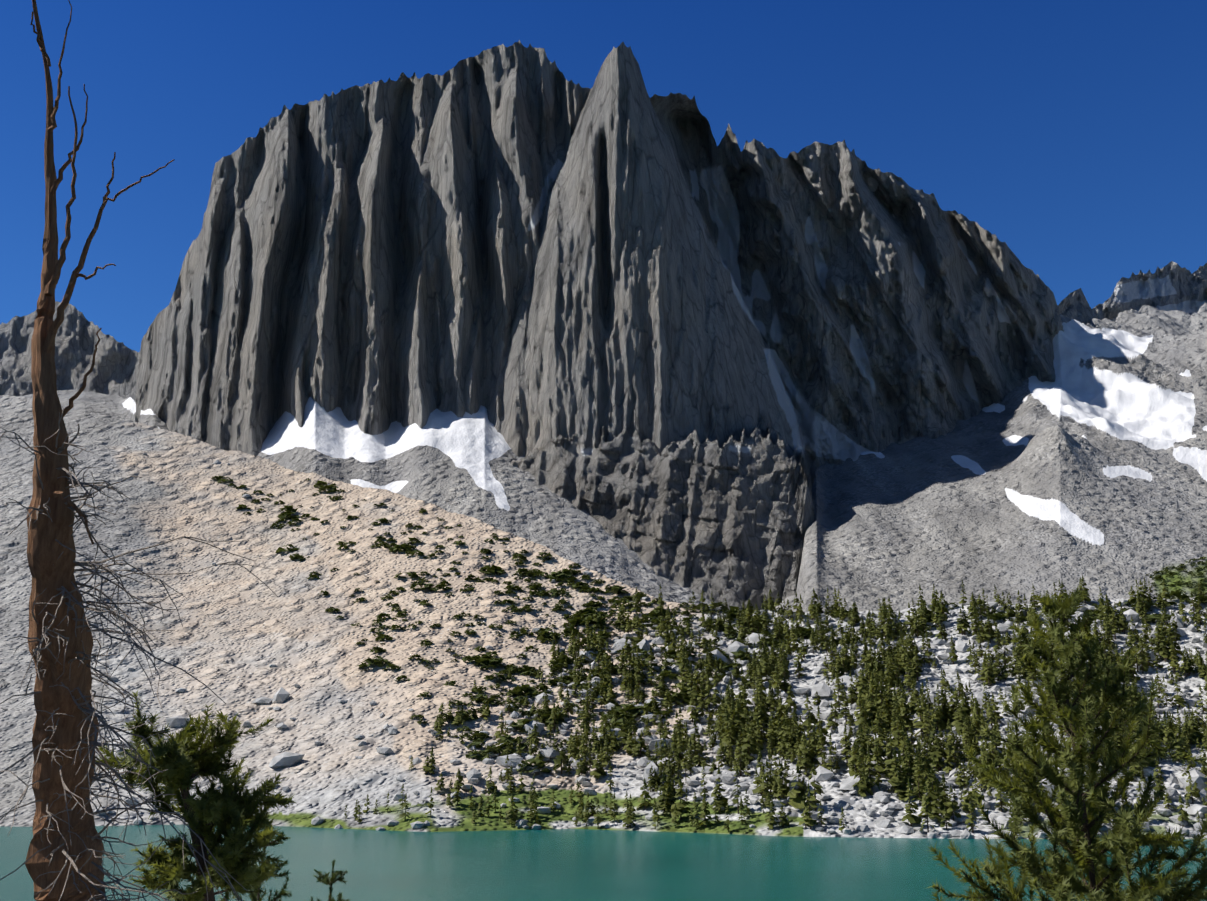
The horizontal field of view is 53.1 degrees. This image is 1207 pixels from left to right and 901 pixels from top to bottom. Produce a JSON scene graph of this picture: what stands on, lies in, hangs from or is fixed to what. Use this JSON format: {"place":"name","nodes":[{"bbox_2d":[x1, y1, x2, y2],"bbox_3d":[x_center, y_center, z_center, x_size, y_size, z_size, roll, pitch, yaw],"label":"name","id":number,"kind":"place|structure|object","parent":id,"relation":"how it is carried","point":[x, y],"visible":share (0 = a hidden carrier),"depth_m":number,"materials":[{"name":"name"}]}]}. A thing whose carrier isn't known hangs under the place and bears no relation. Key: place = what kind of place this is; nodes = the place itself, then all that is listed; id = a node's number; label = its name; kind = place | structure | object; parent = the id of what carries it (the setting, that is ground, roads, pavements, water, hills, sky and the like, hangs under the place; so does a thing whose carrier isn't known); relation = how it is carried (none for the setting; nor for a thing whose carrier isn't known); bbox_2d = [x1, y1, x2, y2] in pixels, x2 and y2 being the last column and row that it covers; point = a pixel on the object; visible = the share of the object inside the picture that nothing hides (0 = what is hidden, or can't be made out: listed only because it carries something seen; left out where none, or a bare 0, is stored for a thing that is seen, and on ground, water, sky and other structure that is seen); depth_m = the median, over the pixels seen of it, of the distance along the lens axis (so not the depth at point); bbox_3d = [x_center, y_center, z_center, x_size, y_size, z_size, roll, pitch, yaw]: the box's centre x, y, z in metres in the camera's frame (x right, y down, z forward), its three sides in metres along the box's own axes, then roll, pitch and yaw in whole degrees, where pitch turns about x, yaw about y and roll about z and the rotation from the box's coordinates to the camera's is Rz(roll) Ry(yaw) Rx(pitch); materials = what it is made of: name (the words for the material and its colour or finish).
{"place":"outdoors","nodes":[
{"label":"outdoors","id":0,"kind":"place"},
{"bbox_2d":[25,0,173,900],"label":"dead tree trunk","id":1,"kind":"object","parent":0,"point":[45,549],"visible":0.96,"depth_m":6.00,"materials":[{"name":"brown wood"}]},
{"bbox_2d":[95,690,297,900],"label":"pine","id":2,"kind":"object","parent":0,"point":[221,809],"depth_m":9.01,"materials":[{"name":"green plant"}]},
{"bbox_2d":[0,40,1206,609],"bbox_3d":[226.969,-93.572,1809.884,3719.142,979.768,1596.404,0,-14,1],"label":"mountain","id":3,"kind":"structure","parent":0,"point":[664,336],"depth_m":1346.23,"materials":[{"name":"stone"}]},
{"bbox_2d":[0,303,1206,838],"bbox_3d":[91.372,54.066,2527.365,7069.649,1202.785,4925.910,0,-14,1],"label":"scree slope","id":4,"kind":"structure","parent":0,"point":[1090,463],"depth_m":748.99,"materials":[{"name":"grey gravel"}]},
{"bbox_2d":[0,409,277,900],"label":"bare twigs","id":5,"kind":"object","parent":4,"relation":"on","point":[74,482],"visible":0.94,"depth_m":5.97,"materials":[{"name":"brown wood"}]},
{"bbox_2d":[231,821,284,900],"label":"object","id":6,"kind":"object","parent":4,"relation":"on","point":[258,895],"visible":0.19,"depth_m":12.95,"materials":[{"name":"brown wood"}]},
{"bbox_2d":[231,819,291,900],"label":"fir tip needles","id":7,"kind":"object","parent":4,"relation":"on","point":[277,870],"visible":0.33,"depth_m":12.99,"materials":[{"name":"green plant"}]},
{"bbox_2d":[311,867,345,900],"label":"branches","id":8,"kind":"object","parent":4,"relation":"on","point":[334,882],"visible":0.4,"depth_m":14.03,"materials":[{"name":"brown wood"}]},
{"bbox_2d":[305,859,349,900],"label":"fir needles","id":9,"kind":"object","parent":8,"relation":"attached to","point":[326,879],"visible":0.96,"depth_m":14.02,"materials":[{"name":"green plant"}]},
{"bbox_2d":[344,775,777,831],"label":"shore conifers","id":10,"kind":"object","parent":4,"relation":"on","point":[599,819],"visible":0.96,"depth_m":380.79,"materials":[{"name":"green plant"}]},
{"bbox_2d":[94,453,1206,838],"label":"boulders","id":11,"kind":"object","parent":4,"relation":"on","point":[548,753],"visible":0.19,"depth_m":445.63,"materials":[{"name":"grey stone"}]},
{"bbox_2d":[211,476,1206,772],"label":"shrubs","id":12,"kind":"object","parent":4,"relation":"on","point":[487,660],"visible":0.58,"depth_m":580.60,"materials":[{"name":"green plant"}]},
{"bbox_2d":[408,575,1206,830],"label":"conifers","id":13,"kind":"object","parent":4,"relation":"on","point":[726,707],"visible":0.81,"depth_m":452.88,"materials":[{"name":"green plant"}]},
{"bbox_2d":[411,580,1206,832],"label":"tree trunks","id":14,"kind":"object","parent":4,"relation":"on","point":[937,764],"visible":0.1,"depth_m":466.63,"materials":[{"name":"brown wood"}]},
{"bbox_2d":[924,586,1206,900],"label":"pine","id":15,"kind":"object","parent":4,"relation":"on","point":[1129,837],"depth_m":9.46,"materials":[{"name":"green plant"}]},
{"bbox_2d":[1146,556,1206,596],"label":"meadow shrubs","id":16,"kind":"object","parent":4,"relation":"on","point":[1171,573],"visible":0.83,"depth_m":884.10,"materials":[{"name":"green plant"}]},
{"bbox_2d":[0,825,1206,900],"bbox_3d":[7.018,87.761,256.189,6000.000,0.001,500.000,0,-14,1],"label":"lake water","id":17,"kind":"structure","parent":0,"point":[560,865],"depth_m":252.59,"materials":[{"name":"teal liquid"}]},
{"bbox_2d":[0,0,1206,351],"label":"sky","id":18,"kind":"structure","parent":0,"point":[1073,133],"materials":[{"name":"blue"}]}
]}

